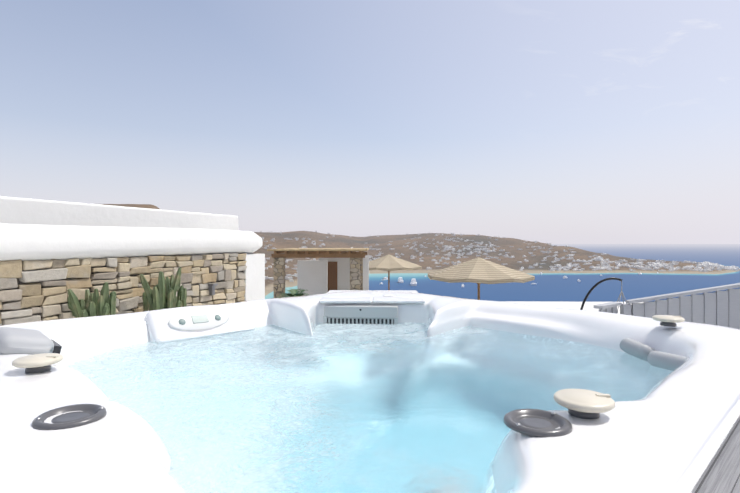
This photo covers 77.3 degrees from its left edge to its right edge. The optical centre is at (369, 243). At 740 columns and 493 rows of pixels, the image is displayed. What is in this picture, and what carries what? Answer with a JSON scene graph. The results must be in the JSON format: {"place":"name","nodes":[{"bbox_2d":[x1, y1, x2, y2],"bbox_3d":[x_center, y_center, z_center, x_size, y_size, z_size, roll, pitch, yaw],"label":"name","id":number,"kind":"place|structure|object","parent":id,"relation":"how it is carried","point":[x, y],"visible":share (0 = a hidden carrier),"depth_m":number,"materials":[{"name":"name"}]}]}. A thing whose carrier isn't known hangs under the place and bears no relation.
{"place":"outdoors","nodes":[
{"label":"outdoors","id":0,"kind":"place"},
{"bbox_2d":[0,253,246,324],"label":"stone wall","id":1,"kind":"structure","parent":0,"point":[121,269],"depth_m":6.31,"materials":[{"name":"beige stone"}]},
{"bbox_2d":[0,223,262,260],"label":"wall cap","id":2,"kind":"object","parent":1,"relation":"on","point":[22,242],"visible":0.94,"depth_m":6.32,"materials":[{"name":"white paint"}]},
{"bbox_2d":[109,283,217,296],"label":"wall lamps","id":3,"kind":"object","parent":1,"relation":"attached to","point":[211,288],"depth_m":8.02,"materials":[{"name":"grey"}]},
{"bbox_2d":[244,253,264,300],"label":"pier wall","id":4,"kind":"structure","parent":0,"point":[254,272],"depth_m":9.25,"materials":[{"name":"white paint"}]},
{"bbox_2d":[274,258,362,297],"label":"stone pillars","id":5,"kind":"structure","parent":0,"point":[356,273],"depth_m":14.06,"materials":[{"name":"beige stone"}]},
{"bbox_2d":[271,251,366,257],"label":"pergola beams","id":6,"kind":"structure","parent":5,"relation":"on","point":[321,254],"depth_m":14.08,"materials":[{"name":"brown wood"}]},
{"bbox_2d":[267,248,368,250],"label":"pergola roof","id":7,"kind":"structure","parent":6,"relation":"on","point":[325,249],"depth_m":13.83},
{"bbox_2d":[297,256,368,295],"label":"building wall","id":8,"kind":"structure","parent":0,"point":[312,277],"depth_m":17.23,"materials":[{"name":"white paint"}]},
{"bbox_2d":[328,262,336,290],"bbox_3d":[-1.428,1.814,17.539,0.380,2.250,0.060,0,0,1],"label":"door","id":9,"kind":"structure","parent":8,"relation":"in","point":[332,275],"depth_m":17.51,"materials":[{"name":"brown wood"}]},
{"bbox_2d":[330,309,393,323],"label":"filter grille slots","id":10,"kind":"object","parent":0,"point":[374,321],"visible":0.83,"depth_m":2.48,"materials":[{"name":"black plastic"}]},
{"bbox_2d":[66,323,671,492],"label":"spa water","id":11,"kind":"structure","parent":0,"point":[368,408],"depth_m":1.29,"materials":[{"name":"blue liquid"}]},
{"bbox_2d":[0,0,739,243],"label":"sky","id":12,"kind":"structure","parent":0,"point":[542,121],"materials":[{"name":"blue"}]},
{"bbox_2d":[371,292,395,296],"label":"skimmer lid cups","id":13,"kind":"object","parent":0,"point":[389,295],"visible":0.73,"depth_m":2.70,"materials":[{"name":"white plastic"}]},
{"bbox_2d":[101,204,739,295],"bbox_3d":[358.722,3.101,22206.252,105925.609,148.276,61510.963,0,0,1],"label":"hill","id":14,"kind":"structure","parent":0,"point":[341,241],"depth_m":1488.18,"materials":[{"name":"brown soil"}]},
{"bbox_2d":[260,231,739,281],"bbox_3d":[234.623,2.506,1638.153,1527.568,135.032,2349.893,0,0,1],"label":"town buildings","id":15,"kind":"structure","parent":14,"relation":"on","point":[707,266],"depth_m":1277.02,"materials":[{"name":"white"}]},
{"bbox_2d":[265,244,739,301],"bbox_3d":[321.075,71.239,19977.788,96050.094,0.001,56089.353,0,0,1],"label":"sea water","id":16,"kind":"structure","parent":0,"point":[552,287],"depth_m":841.71,"materials":[{"name":"blue liquid"}]},
{"bbox_2d":[380,272,657,286],"bbox_3d":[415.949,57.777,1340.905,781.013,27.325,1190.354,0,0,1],"label":"boats","id":17,"kind":"object","parent":16,"relation":"on","point":[412,283],"visible":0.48,"depth_m":836.06,"materials":[{"name":"white"}]},
{"bbox_2d":[501,301,643,313],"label":"parapet wall","id":18,"kind":"structure","parent":0,"point":[575,305],"depth_m":22.23,"materials":[{"name":"paint"}]},
{"bbox_2d":[276,288,308,297],"bbox_3d":[-1.433,1.044,8.662,0.944,0.392,0.672,0,0,1],"label":"shrub","id":19,"kind":"object","parent":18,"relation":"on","point":[293,293],"visible":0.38,"depth_m":8.69,"materials":[{"name":"green plant"}]},
{"bbox_2d":[369,255,421,289],"bbox_3d":[0.858,1.769,21.002,2.864,2.540,2.864,0,0,1],"label":"umbrella","id":20,"kind":"object","parent":18,"relation":"on","point":[388,263],"visible":0.83,"depth_m":20.15,"materials":[{"name":"beige fabric"}]},
{"bbox_2d":[428,257,534,299],"bbox_3d":[3.189,1.669,13.564,2.864,2.540,2.864,0,0,1],"label":"umbrella","id":21,"kind":"object","parent":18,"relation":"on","point":[478,270],"visible":0.77,"depth_m":12.75,"materials":[{"name":"beige wicker"}]},
{"bbox_2d":[580,277,626,312],"bbox_3d":[6.634,1.948,13.008,1.663,1.978,1.156,0,0,1],"label":"hanging chair stand","id":22,"kind":"object","parent":18,"relation":"on","point":[591,289],"visible":0.35,"depth_m":12.99,"materials":[{"name":"black metal"}]},
{"bbox_2d":[692,416,739,492],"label":"spa cabinet","id":23,"kind":"object","parent":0,"point":[721,473],"depth_m":1.00,"materials":[{"name":"grey wood"}]},
{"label":"upper terrace","id":24,"kind":"structure","parent":0,"visible":0},
{"bbox_2d":[67,282,116,317],"bbox_3d":[-3.419,0.854,5.687,0.557,0.771,0.436,0,0,31],"label":"cactus","id":25,"kind":"object","parent":24,"relation":"on","point":[96,304],"visible":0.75,"depth_m":5.63,"materials":[{"name":"green plant"}]},
{"bbox_2d":[0,196,237,254],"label":"back building","id":26,"kind":"structure","parent":24,"relation":"on","point":[14,210],"depth_m":7.80,"materials":[{"name":"paint"}]},
{"bbox_2d":[140,267,186,310],"bbox_3d":[-2.987,0.799,6.720,0.475,0.880,0.632,0,0,38],"label":"cactus","id":27,"kind":"object","parent":24,"relation":"on","point":[161,295],"visible":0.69,"depth_m":6.62,"materials":[{"name":"green plant"}]},
{"bbox_2d":[0,291,739,492],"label":"hot tub","id":28,"kind":"object","parent":24,"relation":"on","point":[668,433],"visible":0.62,"depth_m":0.86,"materials":[{"name":"white plastic"}]},
{"bbox_2d":[0,327,53,354],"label":"headrest","id":29,"kind":"object","parent":28,"relation":"on","point":[20,341],"visible":0.92,"depth_m":1.33,"materials":[{"name":"grey plastic"}]},
{"bbox_2d":[12,353,62,372],"bbox_3d":[-0.817,0.295,1.140,0.103,0.036,0.103,0,0,1],"label":"valve","id":30,"kind":"object","parent":28,"relation":"on","point":[38,363],"visible":1,"depth_m":1.12,"materials":[{"name":"beige plastic"}]},
{"bbox_2d":[51,339,61,353],"bbox_3d":[-0.995,0.326,1.448,0.027,0.034,0.140,0,0,-44],"label":"pillow end","id":31,"kind":"object","parent":28,"relation":"on","point":[57,347],"visible":0.43,"depth_m":1.40,"materials":[{"name":"grey plastic"}]},
{"bbox_2d":[32,404,106,429],"bbox_3d":[-0.536,0.309,0.828,0.113,0.013,0.113,0,0,1],"label":"cup holder","id":32,"kind":"object","parent":28,"relation":"on","point":[85,414],"visible":0.98,"depth_m":0.82,"materials":[{"name":"grey plastic"}]},
{"bbox_2d":[145,303,243,342],"bbox_3d":[-0.818,0.381,2.183,0.143,0.159,0.440,0,0,46],"label":"control pod","id":33,"kind":"object","parent":28,"relation":"in","point":[157,321],"visible":0.58,"depth_m":2.09,"materials":[{"name":"white plastic"}]},
{"bbox_2d":[168,310,228,330],"bbox_3d":[-0.792,0.359,2.156,0.067,0.084,0.290,0,0,41],"label":"control panel","id":34,"kind":"object","parent":33,"relation":"on","point":[188,325],"visible":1,"depth_m":2.14,"materials":[{"name":"white plastic"}]},
{"bbox_2d":[179,314,220,324],"bbox_3d":[-0.791,0.352,2.154,0.027,0.033,0.202,0,0,46],"label":"control screen","id":35,"kind":"object","parent":34,"relation":"in","point":[199,318],"visible":1,"depth_m":2.15,"materials":[{"name":"white plastic"}]},
{"bbox_2d":[155,325,253,343],"bbox_3d":[-0.755,0.421,2.147,0.075,0.028,0.460,0,0,46],"label":"panel ledge","id":36,"kind":"object","parent":33,"relation":"attached to","point":[182,337],"visible":0.83,"depth_m":2.10,"materials":[{"name":"white plastic"}]},
{"bbox_2d":[323,316,397,323],"bbox_3d":[-0.050,0.420,2.479,0.400,0.055,0.030,0,0,5],"label":"filter grille","id":37,"kind":"object","parent":28,"relation":"attached to","point":[326,320],"visible":0.5,"depth_m":2.47,"materials":[{"name":"white plastic"}]},
{"bbox_2d":[324,305,397,318],"bbox_3d":[-0.049,0.369,2.487,0.400,0.070,0.030,0,0,5],"label":"cover","id":38,"kind":"object","parent":28,"relation":"attached to","point":[355,312],"visible":0.85,"depth_m":2.47,"materials":[{"name":"white plastic"}]},
{"bbox_2d":[319,290,424,303],"bbox_3d":[0.015,0.315,2.759,0.576,0.018,0.540,0,0,1],"label":"skimmer lid","id":39,"kind":"object","parent":28,"relation":"on","point":[380,299],"visible":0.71,"depth_m":2.52,"materials":[{"name":"white plastic"}]},
{"bbox_2d":[503,409,572,436],"bbox_3d":[0.290,0.309,0.802,0.113,0.013,0.113,0,0,1],"label":"cup holder","id":40,"kind":"object","parent":28,"relation":"on","point":[537,422],"visible":1,"depth_m":0.80,"materials":[{"name":"grey plastic"}]},
{"bbox_2d":[553,389,614,418],"bbox_3d":[0.392,0.295,0.850,0.103,0.036,0.103,0,0,1],"label":"valve","id":41,"kind":"object","parent":28,"relation":"on","point":[584,404],"visible":1,"depth_m":0.83,"materials":[{"name":"beige plastic"}]},
{"bbox_2d":[620,338,685,370],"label":"headrest pillows","id":42,"kind":"object","parent":28,"relation":"on","point":[658,359],"visible":0.65,"depth_m":1.60,"materials":[{"name":"grey plastic"}]},
{"bbox_2d":[652,315,684,326],"bbox_3d":[1.116,0.289,1.731,0.103,0.036,0.103,0,0,1],"label":"valve","id":43,"kind":"object","parent":28,"relation":"on","point":[669,320],"visible":1,"depth_m":1.71,"materials":[{"name":"beige plastic"}]},
{"bbox_2d":[593,283,739,328],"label":"slat fence","id":44,"kind":"object","parent":24,"relation":"on","point":[718,307],"visible":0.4,"depth_m":5.47,"materials":[{"name":"paint"}]}
]}

